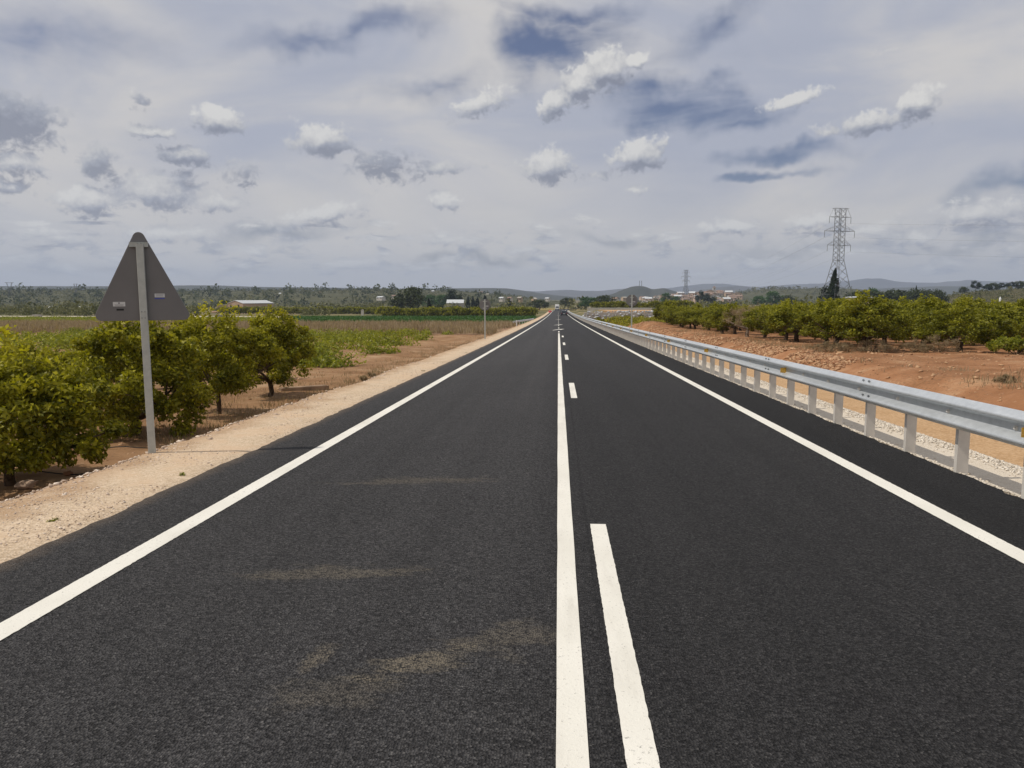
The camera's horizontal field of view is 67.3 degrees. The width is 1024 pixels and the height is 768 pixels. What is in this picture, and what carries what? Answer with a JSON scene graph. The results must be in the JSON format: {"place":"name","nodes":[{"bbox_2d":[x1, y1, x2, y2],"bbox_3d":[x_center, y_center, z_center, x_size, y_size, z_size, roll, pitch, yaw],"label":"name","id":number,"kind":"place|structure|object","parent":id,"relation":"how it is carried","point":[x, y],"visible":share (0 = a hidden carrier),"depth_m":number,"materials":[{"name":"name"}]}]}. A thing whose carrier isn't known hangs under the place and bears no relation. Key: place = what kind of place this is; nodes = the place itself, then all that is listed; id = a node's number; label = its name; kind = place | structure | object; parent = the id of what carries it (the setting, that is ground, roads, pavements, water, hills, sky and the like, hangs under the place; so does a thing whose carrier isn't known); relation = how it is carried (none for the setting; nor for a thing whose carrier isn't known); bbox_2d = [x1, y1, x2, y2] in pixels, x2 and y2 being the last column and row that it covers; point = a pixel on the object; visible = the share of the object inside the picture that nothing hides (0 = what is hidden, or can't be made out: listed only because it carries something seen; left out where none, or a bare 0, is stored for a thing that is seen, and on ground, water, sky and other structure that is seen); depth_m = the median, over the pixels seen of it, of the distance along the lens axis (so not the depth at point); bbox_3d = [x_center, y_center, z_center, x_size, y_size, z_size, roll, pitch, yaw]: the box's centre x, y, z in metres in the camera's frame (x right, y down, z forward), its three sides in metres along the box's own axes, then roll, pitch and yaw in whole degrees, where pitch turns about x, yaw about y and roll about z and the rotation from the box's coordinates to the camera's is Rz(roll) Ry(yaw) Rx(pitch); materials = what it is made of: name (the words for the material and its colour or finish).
{"place":"outdoors","nodes":[
{"label":"outdoors","id":0,"kind":"place"},
{"bbox_2d":[0,285,388,290],"bbox_3d":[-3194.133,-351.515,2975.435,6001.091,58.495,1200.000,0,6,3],"label":"hill","id":1,"kind":"structure","parent":0,"point":[190,287],"depth_m":2676.06,"materials":[{"name":"green plant"}]},
{"bbox_2d":[0,361,443,544],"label":"loose gravel","id":2,"kind":"structure","parent":0,"point":[107,493],"depth_m":6.90,"materials":[{"name":"beige gravel"}]},
{"bbox_2d":[0,318,520,334],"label":"dry grass","id":3,"kind":"structure","parent":0,"point":[433,326],"depth_m":86.37,"materials":[{"name":"plant"}]},
{"bbox_2d":[0,290,559,306],"bbox_3d":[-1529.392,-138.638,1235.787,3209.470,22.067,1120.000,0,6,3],"label":"hill","id":4,"kind":"structure","parent":0,"point":[337,294],"depth_m":832.36,"materials":[{"name":"green plant"}]},
{"bbox_2d":[5,286,474,292],"bbox_3d":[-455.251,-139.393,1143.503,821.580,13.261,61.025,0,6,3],"label":"crest woodland","id":5,"kind":"object","parent":4,"relation":"on","point":[322,288],"visible":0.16,"depth_m":1136.75,"materials":[{"name":"green plant"}]},
{"bbox_2d":[0,282,529,306],"bbox_3d":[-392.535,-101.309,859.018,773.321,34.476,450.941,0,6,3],"label":"slope woodland","id":6,"kind":"object","parent":4,"relation":"on","point":[98,293],"visible":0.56,"depth_m":845.44,"materials":[{"name":"green plant"}]},
{"bbox_2d":[102,333,492,447],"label":"bank grass","id":7,"kind":"structure","parent":0,"point":[274,399],"depth_m":18.05,"materials":[{"name":"green plant"}]},
{"bbox_2d":[425,288,580,299],"bbox_3d":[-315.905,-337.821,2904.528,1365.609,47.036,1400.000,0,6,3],"label":"hill","id":8,"kind":"structure","parent":0,"point":[528,294],"depth_m":2597.54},
{"bbox_2d":[0,307,1023,767],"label":"road","id":9,"kind":"structure","parent":0,"point":[380,593],"depth_m":4.36,"materials":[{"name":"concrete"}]},
{"bbox_2d":[0,310,1023,767],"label":"road markings","id":10,"kind":"object","parent":9,"relation":"on","point":[572,732],"visible":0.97,"depth_m":4.44,"materials":[{"name":"paint"}]},
{"bbox_2d":[0,300,1023,500],"bbox_3d":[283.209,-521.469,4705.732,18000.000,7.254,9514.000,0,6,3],"label":"ground","id":11,"kind":"structure","parent":0,"point":[988,393],"depth_m":22.00,"materials":[{"name":"soil"}]},
{"bbox_2d":[14,480,38,488],"bbox_3d":[-6.059,1.261,9.553,0.309,0.130,0.183,3,7,26],"label":"rock","id":12,"kind":"object","parent":11,"relation":"on","point":[26,484],"visible":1,"depth_m":9.53,"materials":[{"name":"beige stone"}]},
{"bbox_2d":[0,343,59,418],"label":"citrus tree","id":13,"kind":"object","parent":11,"relation":"on","point":[4,351],"visible":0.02,"depth_m":14.34,"materials":[{"name":"green plant"}]},
{"bbox_2d":[8,339,66,371],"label":"citrus tree","id":14,"kind":"object","parent":11,"relation":"on","point":[33,347],"visible":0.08,"depth_m":20.14,"materials":[{"name":"green plant"}]},
{"bbox_2d":[0,324,128,485],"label":"citrus tree","id":15,"kind":"object","parent":11,"relation":"on","point":[51,412],"visible":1,"depth_m":9.57,"materials":[{"name":"green plant"}]},
{"bbox_2d":[44,348,162,403],"bbox_3d":[-9.409,-0.271,17.777,2.425,1.810,2.462,6,9,44],"label":"citrus tree","id":16,"kind":"object","parent":11,"relation":"on","point":[113,371],"visible":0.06,"depth_m":17.36,"materials":[{"name":"green plant"}]},
{"bbox_2d":[0,316,251,321],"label":"yellow crop","id":17,"kind":"object","parent":11,"relation":"on","point":[68,318],"visible":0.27,"depth_m":175.16,"materials":[{"name":"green plant"}]},
{"bbox_2d":[95,232,188,457],"bbox_3d":[-4.169,-0.270,8.738,0.974,2.876,0.220,-2,7,-16],"label":"warning sign","id":18,"kind":"object","parent":11,"relation":"on","point":[141,289],"visible":0.94,"depth_m":8.68,"materials":[{"name":"metal"}]},
{"bbox_2d":[67,317,218,437],"bbox_3d":[-6.649,-0.209,13.413,2.465,2.521,2.436,6,9,42],"label":"citrus tree","id":19,"kind":"object","parent":11,"relation":"on","point":[100,348],"visible":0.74,"depth_m":13.07,"materials":[{"name":"green plant"}]},
{"bbox_2d":[3,355,426,489],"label":"soil clods","id":20,"kind":"object","parent":11,"relation":"on","point":[162,425],"visible":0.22,"depth_m":16.57,"materials":[{"name":"red soil"}]},
{"bbox_2d":[0,326,453,367],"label":"crop foliage","id":21,"kind":"object","parent":11,"relation":"on","point":[325,356],"visible":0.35,"depth_m":49.71,"materials":[{"name":"green plant"}]},
{"bbox_2d":[168,299,289,413],"bbox_3d":[-6.185,-0.510,16.161,2.588,2.554,2.358,0,6,3],"label":"citrus tree","id":22,"kind":"object","parent":11,"relation":"on","point":[231,377],"visible":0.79,"depth_m":16.00,"materials":[{"name":"green plant"}]},
{"bbox_2d":[0,339,480,501],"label":"bank rubble","id":23,"kind":"object","parent":11,"relation":"on","point":[96,470],"visible":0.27,"depth_m":9.16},
{"bbox_2d":[210,334,282,372],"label":"citrus tree","id":24,"kind":"object","parent":11,"relation":"on","point":[253,359],"visible":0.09,"depth_m":24.70,"materials":[{"name":"green plant"}]},
{"bbox_2d":[227,300,273,307],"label":"barn","id":25,"kind":"structure","parent":11,"relation":"on","point":[250,303],"depth_m":380.64,"materials":[{"name":"white metal"}]},
{"bbox_2d":[0,299,540,315],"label":"plain scrub","id":26,"kind":"object","parent":11,"relation":"on","point":[68,308],"visible":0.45,"depth_m":285.74,"materials":[{"name":"green plant"}]},
{"bbox_2d":[225,304,319,396],"bbox_3d":[-6.377,-0.781,19.619,2.502,2.501,2.283,2,7,21],"label":"citrus tree","id":27,"kind":"object","parent":11,"relation":"on","point":[285,335],"visible":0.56,"depth_m":19.51,"materials":[{"name":"green plant"}]},
{"bbox_2d":[0,310,551,563],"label":"gravel shoulder","id":28,"kind":"object","parent":11,"relation":"on","point":[241,440],"visible":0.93,"depth_m":8.02},
{"bbox_2d":[279,385,328,390],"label":"concrete beam","id":29,"kind":"structure","parent":11,"relation":"on","point":[305,388],"depth_m":21.46,"materials":[{"name":"beige concrete"}]},
{"bbox_2d":[374,306,386,315],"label":"citrus tree","id":30,"kind":"object","parent":11,"relation":"on","point":[380,309],"visible":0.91,"depth_m":228.96,"materials":[{"name":"green plant"}]},
{"bbox_2d":[384,306,400,315],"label":"citrus tree","id":31,"kind":"object","parent":11,"relation":"on","point":[393,309],"visible":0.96,"depth_m":228.51,"materials":[{"name":"green plant"}]},
{"bbox_2d":[388,296,405,308],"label":"broadleaf tree","id":32,"kind":"object","parent":11,"relation":"on","point":[394,300],"visible":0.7,"depth_m":333.75,"materials":[{"name":"green plant"}]},
{"bbox_2d":[396,285,424,307],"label":"broadleaf tree","id":33,"kind":"object","parent":11,"relation":"on","point":[411,302],"visible":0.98,"depth_m":328.57,"materials":[{"name":"green plant"}]},
{"bbox_2d":[419,307,434,315],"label":"citrus tree","id":34,"kind":"object","parent":11,"relation":"on","point":[427,311],"visible":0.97,"depth_m":227.86,"materials":[{"name":"green plant"}]},
{"bbox_2d":[422,294,438,305],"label":"poplar tree","id":35,"kind":"object","parent":11,"relation":"on","point":[434,301],"visible":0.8,"depth_m":479.74,"materials":[{"name":"green plant"}]},
{"bbox_2d":[443,288,463,301],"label":"pine tree","id":36,"kind":"object","parent":11,"relation":"on","point":[450,296],"visible":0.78,"depth_m":428.08,"materials":[{"name":"green plant"}]},
{"bbox_2d":[446,300,464,307],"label":"shed","id":37,"kind":"structure","parent":11,"relation":"on","point":[460,303],"depth_m":402.44,"materials":[{"name":"concrete"}]},
{"bbox_2d":[447,306,463,315],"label":"citrus tree","id":38,"kind":"object","parent":11,"relation":"on","point":[456,311],"visible":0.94,"depth_m":227.35,"materials":[{"name":"green plant"}]},
{"bbox_2d":[479,299,490,338],"bbox_3d":[-1.637,-3.795,46.566,0.686,2.678,0.080,0,6,3],"label":"round sign","id":39,"kind":"object","parent":11,"relation":"on","point":[484,304],"visible":0.92,"depth_m":46.48,"materials":[{"name":"grey metal"}]},
{"bbox_2d":[511,306,529,315],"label":"citrus tree","id":40,"kind":"object","parent":11,"relation":"on","point":[520,310],"visible":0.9,"depth_m":226.11,"materials":[{"name":"green plant"}]},
{"bbox_2d":[526,299,548,309],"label":"broadleaf tree","id":41,"kind":"object","parent":11,"relation":"on","point":[535,303],"visible":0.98,"depth_m":464.69,"materials":[{"name":"green plant"}]},
{"bbox_2d":[579,296,591,309],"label":"poplar tree","id":42,"kind":"object","parent":11,"relation":"on","point":[585,301],"visible":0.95,"depth_m":414.80,"materials":[{"name":"green plant"}]},
{"bbox_2d":[592,294,616,307],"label":"broadleaf tree","id":43,"kind":"object","parent":11,"relation":"on","point":[606,298],"visible":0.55,"depth_m":393.91,"materials":[{"name":"green plant"}]},
{"bbox_2d":[582,310,654,318],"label":"stone wall","id":44,"kind":"structure","parent":11,"relation":"on","point":[601,314],"depth_m":150.13,"materials":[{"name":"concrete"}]},
{"bbox_2d":[587,308,652,311],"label":"wall","id":45,"kind":"structure","parent":11,"relation":"on","point":[591,309],"depth_m":219.59,"materials":[{"name":"beige concrete"}]},
{"bbox_2d":[626,295,637,327],"bbox_3d":[7.775,-4.582,49.943,0.739,2.420,0.080,0,6,3],"label":"round sign","id":46,"kind":"object","parent":11,"relation":"on","point":[631,300],"visible":0.9,"depth_m":49.86,"materials":[{"name":"grey metal"}]},
{"bbox_2d":[594,314,701,326],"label":"verge scrub","id":47,"kind":"object","parent":11,"relation":"on","point":[621,320],"visible":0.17,"depth_m":107.80,"materials":[{"name":"green plant"}]},
{"bbox_2d":[514,294,816,309],"bbox_3d":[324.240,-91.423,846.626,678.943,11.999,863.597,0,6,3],"label":"plain scrub","id":48,"kind":"object","parent":11,"relation":"on","point":[573,304],"visible":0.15,"depth_m":486.23,"materials":[{"name":"green plant"}]},
{"bbox_2d":[652,299,680,322],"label":"orchard tree","id":49,"kind":"object","parent":11,"relation":"on","point":[657,308],"visible":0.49,"depth_m":81.17,"materials":[{"name":"green plant"}]},
{"bbox_2d":[658,305,676,321],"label":"orchard tree","id":50,"kind":"object","parent":11,"relation":"on","point":[665,311],"visible":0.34,"depth_m":77.84,"materials":[{"name":"green plant"}]},
{"bbox_2d":[665,305,691,327],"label":"orchard tree","id":51,"kind":"object","parent":11,"relation":"on","point":[672,314],"visible":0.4,"depth_m":71.76,"materials":[{"name":"green plant"}]},
{"bbox_2d":[679,307,705,328],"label":"orchard tree","id":52,"kind":"object","parent":11,"relation":"on","point":[685,319],"visible":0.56,"depth_m":65.50,"materials":[{"name":"green plant"}]},
{"bbox_2d":[691,306,711,330],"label":"orchard tree","id":53,"kind":"object","parent":11,"relation":"on","point":[695,319],"visible":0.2,"depth_m":62.65,"materials":[{"name":"green plant"}]},
{"bbox_2d":[698,304,738,333],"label":"orchard tree","id":54,"kind":"object","parent":11,"relation":"on","point":[706,320],"visible":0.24,"depth_m":53.72,"materials":[{"name":"green plant"}]},
{"bbox_2d":[710,301,751,333],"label":"orchard tree","id":55,"kind":"object","parent":11,"relation":"on","point":[717,317],"visible":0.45,"depth_m":50.93,"materials":[{"name":"green plant"}]},
{"bbox_2d":[722,304,764,336],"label":"orchard tree","id":56,"kind":"object","parent":11,"relation":"on","point":[742,326],"visible":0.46,"depth_m":47.45,"materials":[{"name":"brown plant"}]},
{"bbox_2d":[633,321,872,370],"bbox_3d":[12.056,-3.365,53.317,3.192,1.436,60.080,0,6,3],"label":"broken rock","id":57,"kind":"object","parent":11,"relation":"on","point":[808,357],"visible":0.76,"depth_m":30.93,"materials":[{"name":"red stone"}]},
{"bbox_2d":[742,304,789,337],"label":"orchard tree","id":58,"kind":"object","parent":11,"relation":"on","point":[746,322],"visible":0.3,"depth_m":44.90,"materials":[{"name":"green plant"}]},
{"bbox_2d":[760,291,782,303],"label":"poplar tree","id":59,"kind":"object","parent":11,"relation":"on","point":[768,295],"visible":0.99,"depth_m":506.08,"materials":[{"name":"green plant"}]},
{"bbox_2d":[748,298,804,339],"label":"orchard tree","id":60,"kind":"object","parent":11,"relation":"on","point":[761,325],"visible":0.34,"depth_m":41.76,"materials":[{"name":"green plant"}]},
{"bbox_2d":[764,300,822,341],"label":"orchard tree","id":61,"kind":"object","parent":11,"relation":"on","point":[778,319],"visible":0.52,"depth_m":38.29,"materials":[{"name":"green plant"}]},
{"bbox_2d":[794,297,851,344],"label":"orchard tree","id":62,"kind":"object","parent":11,"relation":"on","point":[810,310],"visible":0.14,"depth_m":35.52,"materials":[{"name":"green plant"}]},
{"bbox_2d":[631,341,1022,496],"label":"gravel verge","id":63,"kind":"structure","parent":11,"relation":"on","point":[978,469],"depth_m":9.82,"materials":[{"name":"white gravel"}]},
{"bbox_2d":[567,310,1023,498],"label":"guardrail","id":64,"kind":"object","parent":63,"relation":"on","point":[965,418],"visible":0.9,"depth_m":10.02,"materials":[{"name":"metal"}]},
{"bbox_2d":[805,340,855,351],"bbox_3d":[12.023,-1.385,28.904,1.944,0.602,1.308,0,6,3],"label":"dry brush","id":65,"kind":"object","parent":11,"relation":"on","point":[844,346],"visible":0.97,"depth_m":28.89,"materials":[{"name":"brown plant"}]},
{"bbox_2d":[642,319,1023,389],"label":"slope grass","id":66,"kind":"structure","parent":11,"relation":"on","point":[797,347],"depth_m":30.52,"materials":[{"name":"green plant"}]},
{"bbox_2d":[827,268,840,300],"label":"columnar tree","id":67,"kind":"object","parent":11,"relation":"on","point":[833,282],"visible":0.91,"depth_m":218.60,"materials":[{"name":"green plant"}]},
{"bbox_2d":[794,297,876,345],"bbox_3d":[13.826,-2.581,32.787,3.280,2.252,2.898,0,6,4],"label":"orchard tree","id":68,"kind":"object","parent":11,"relation":"on","point":[820,314],"visible":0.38,"depth_m":32.85,"materials":[{"name":"green plant"}]},
{"bbox_2d":[820,208,854,300],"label":"pylon","id":69,"kind":"object","parent":11,"relation":"on","point":[839,246],"visible":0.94,"depth_m":219.50,"materials":[{"name":"metal"}]},
{"bbox_2d":[843,289,880,296],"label":"broadleaf tree","id":70,"kind":"object","parent":11,"relation":"on","point":[871,293],"visible":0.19,"depth_m":404.06,"materials":[{"name":"green plant"}]},
{"bbox_2d":[716,337,1023,401],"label":"field stones","id":71,"kind":"object","parent":11,"relation":"on","point":[933,374],"visible":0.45,"depth_m":23.00,"materials":[{"name":"brown stone"}]},
{"bbox_2d":[826,289,917,350],"bbox_3d":[13.551,-2.411,29.560,3.193,2.483,2.945,-4,8,-35],"label":"orchard tree","id":72,"kind":"object","parent":11,"relation":"on","point":[847,323],"visible":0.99,"depth_m":29.06,"materials":[{"name":"green plant"}]},
{"bbox_2d":[854,338,895,352],"bbox_3d":[13.468,-1.429,28.484,1.552,0.650,1.262,0,6,3],"label":"dry brush","id":73,"kind":"object","parent":11,"relation":"on","point":[884,347],"visible":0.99,"depth_m":28.43,"materials":[{"name":"brown plant"}]},
{"bbox_2d":[869,298,916,344],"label":"orchard tree","id":74,"kind":"object","parent":11,"relation":"on","point":[885,338],"visible":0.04,"depth_m":35.51,"materials":[{"name":"green plant"}]},
{"bbox_2d":[873,288,920,301],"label":"broadleaf tree","id":75,"kind":"object","parent":11,"relation":"on","point":[895,294],"visible":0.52,"depth_m":392.93,"materials":[{"name":"green plant"}]},
{"bbox_2d":[891,296,917,310],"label":"orchard tree","id":76,"kind":"object","parent":11,"relation":"on","point":[903,302],"visible":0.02,"depth_m":41.30,"materials":[{"name":"green plant"}]},
{"bbox_2d":[891,341,929,352],"bbox_3d":[14.835,-1.327,28.516,1.405,0.539,1.338,0,6,3],"label":"dry brush","id":77,"kind":"object","parent":11,"relation":"on","point":[923,349],"visible":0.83,"depth_m":28.50,"materials":[{"name":"brown plant"}]},
{"bbox_2d":[902,288,928,300],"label":"broadleaf tree","id":78,"kind":"object","parent":11,"relation":"on","point":[913,293],"visible":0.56,"depth_m":384.04,"materials":[{"name":"green plant"}]},
{"bbox_2d":[886,293,962,344],"bbox_3d":[17.361,-2.636,32.586,2.962,2.418,3.381,5,8,37],"label":"orchard tree","id":79,"kind":"object","parent":11,"relation":"on","point":[929,304],"visible":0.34,"depth_m":32.32,"materials":[{"name":"green plant"}]},
{"bbox_2d":[903,334,960,352],"bbox_3d":[15.498,-1.473,28.060,2.075,0.772,1.332,0,6,3],"label":"dry brush","id":80,"kind":"object","parent":11,"relation":"on","point":[955,341],"visible":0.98,"depth_m":28.04,"materials":[{"name":"brown plant"}]},
{"bbox_2d":[875,364,1000,385],"bbox_3d":[12.974,-0.047,16.617,6.573,0.575,11.772,0,6,3],"label":"slope straw","id":81,"kind":"object","parent":11,"relation":"on","point":[932,369],"visible":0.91,"depth_m":19.97,"materials":[{"name":"plant"}]},
{"bbox_2d":[931,289,949,301],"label":"broadleaf tree","id":82,"kind":"object","parent":11,"relation":"on","point":[942,296],"visible":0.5,"depth_m":383.33,"materials":[{"name":"green plant"}]},
{"bbox_2d":[912,296,1017,351],"bbox_3d":[17.201,-2.207,29.205,3.534,2.233,2.903,3,7,26],"label":"orchard tree","id":83,"kind":"object","parent":11,"relation":"on","point":[962,313],"visible":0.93,"depth_m":28.89,"materials":[{"name":"green plant"}]},
{"bbox_2d":[953,294,992,337],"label":"orchard tree","id":84,"kind":"object","parent":11,"relation":"on","point":[979,301],"visible":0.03,"depth_m":40.66,"materials":[{"name":"green plant"}]},
{"bbox_2d":[964,301,1023,338],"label":"orchard tree","id":85,"kind":"object","parent":11,"relation":"on","point":[1009,312],"visible":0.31,"depth_m":31.87,"materials":[{"name":"green plant"}]},
{"bbox_2d":[984,298,1015,308],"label":"orchard tree","id":86,"kind":"object","parent":11,"relation":"on","point":[992,303],"visible":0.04,"depth_m":43.88,"materials":[{"name":"green plant"}]},
{"bbox_2d":[984,334,1023,353],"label":"leafy shrub","id":87,"kind":"object","parent":11,"relation":"on","point":[1013,344],"visible":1,"depth_m":26.99,"materials":[{"name":"green plant"}]},
{"bbox_2d":[993,373,1016,383],"bbox_3d":[10.719,-0.108,16.674,0.512,0.290,0.442,0,6,3],"label":"dry weed","id":88,"kind":"object","parent":11,"relation":"on","point":[1003,378],"visible":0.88,"depth_m":16.61,"materials":[{"name":"brown plant"}]},
{"bbox_2d":[994,298,1023,328],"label":"orchard tree","id":89,"kind":"object","parent":11,"relation":"on","point":[1021,306],"visible":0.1,"depth_m":35.29,"materials":[{"name":"green plant"}]},
{"bbox_2d":[1012,316,1023,336],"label":"orchard tree","id":90,"kind":"object","parent":11,"relation":"on","point":[1019,327],"visible":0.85,"depth_m":29.77,"materials":[{"name":"green plant"}]},
{"bbox_2d":[0,0,1023,290],"label":"sky","id":91,"kind":"structure","parent":0,"point":[525,145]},
{"bbox_2d":[529,289,622,297],"bbox_3d":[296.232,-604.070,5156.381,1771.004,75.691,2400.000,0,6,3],"label":"mountain","id":92,"kind":"structure","parent":0,"point":[580,294],"depth_m":4586.63,"materials":[{"name":"grey"}]},
{"bbox_2d":[582,286,687,300],"bbox_3d":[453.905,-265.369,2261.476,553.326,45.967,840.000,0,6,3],"label":"hill","id":93,"kind":"structure","parent":0,"point":[637,291],"depth_m":2052.96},
{"bbox_2d":[686,286,759,293],"bbox_3d":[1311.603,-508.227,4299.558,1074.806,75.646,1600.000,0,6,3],"label":"hill","id":94,"kind":"structure","parent":0,"point":[734,288],"depth_m":4022.66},
{"bbox_2d":[742,288,884,301],"bbox_3d":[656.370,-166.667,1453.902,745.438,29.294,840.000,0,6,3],"label":"hill","id":95,"kind":"structure","parent":0,"point":[751,295],"depth_m":1246.25,"materials":[{"name":"green plant"}]},
{"bbox_2d":[733,285,924,300],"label":"hillside scrub","id":96,"kind":"object","parent":95,"relation":"on","point":[764,290],"visible":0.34,"depth_m":1313.06,"materials":[{"name":"green plant"}]},
{"bbox_2d":[655,341,1023,466],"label":"dirt track","id":97,"kind":"structure","parent":0,"point":[1006,452],"depth_m":13.39,"materials":[{"name":"beige soil"}]},
{"bbox_2d":[666,278,1012,292],"bbox_3d":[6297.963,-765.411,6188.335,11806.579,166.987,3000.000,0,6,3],"label":"mountain","id":98,"kind":"structure","parent":0,"point":[867,283],"depth_m":5854.23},
{"bbox_2d":[865,286,1023,295],"bbox_3d":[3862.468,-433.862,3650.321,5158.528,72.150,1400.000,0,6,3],"label":"hill","id":99,"kind":"structure","parent":0,"point":[950,290],"depth_m":3477.91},
{"bbox_2d":[947,289,1023,304],"bbox_3d":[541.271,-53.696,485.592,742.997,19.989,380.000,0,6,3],"label":"hill","id":100,"kind":"structure","parent":0,"point":[1006,297],"depth_m":439.12,"materials":[{"name":"green plant"}]},
{"bbox_2d":[937,284,1023,305],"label":"hillside scrub","id":101,"kind":"object","parent":100,"relation":"on","point":[1011,288],"visible":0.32,"depth_m":437.62,"materials":[{"name":"green plant"}]},
{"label":"green field","id":102,"kind":"structure","parent":0,"visible":0},
{"bbox_2d":[281,315,536,322],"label":"green crop","id":103,"kind":"object","parent":102,"relation":"on","point":[470,318],"visible":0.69,"depth_m":171.14,"materials":[{"name":"green plant"}]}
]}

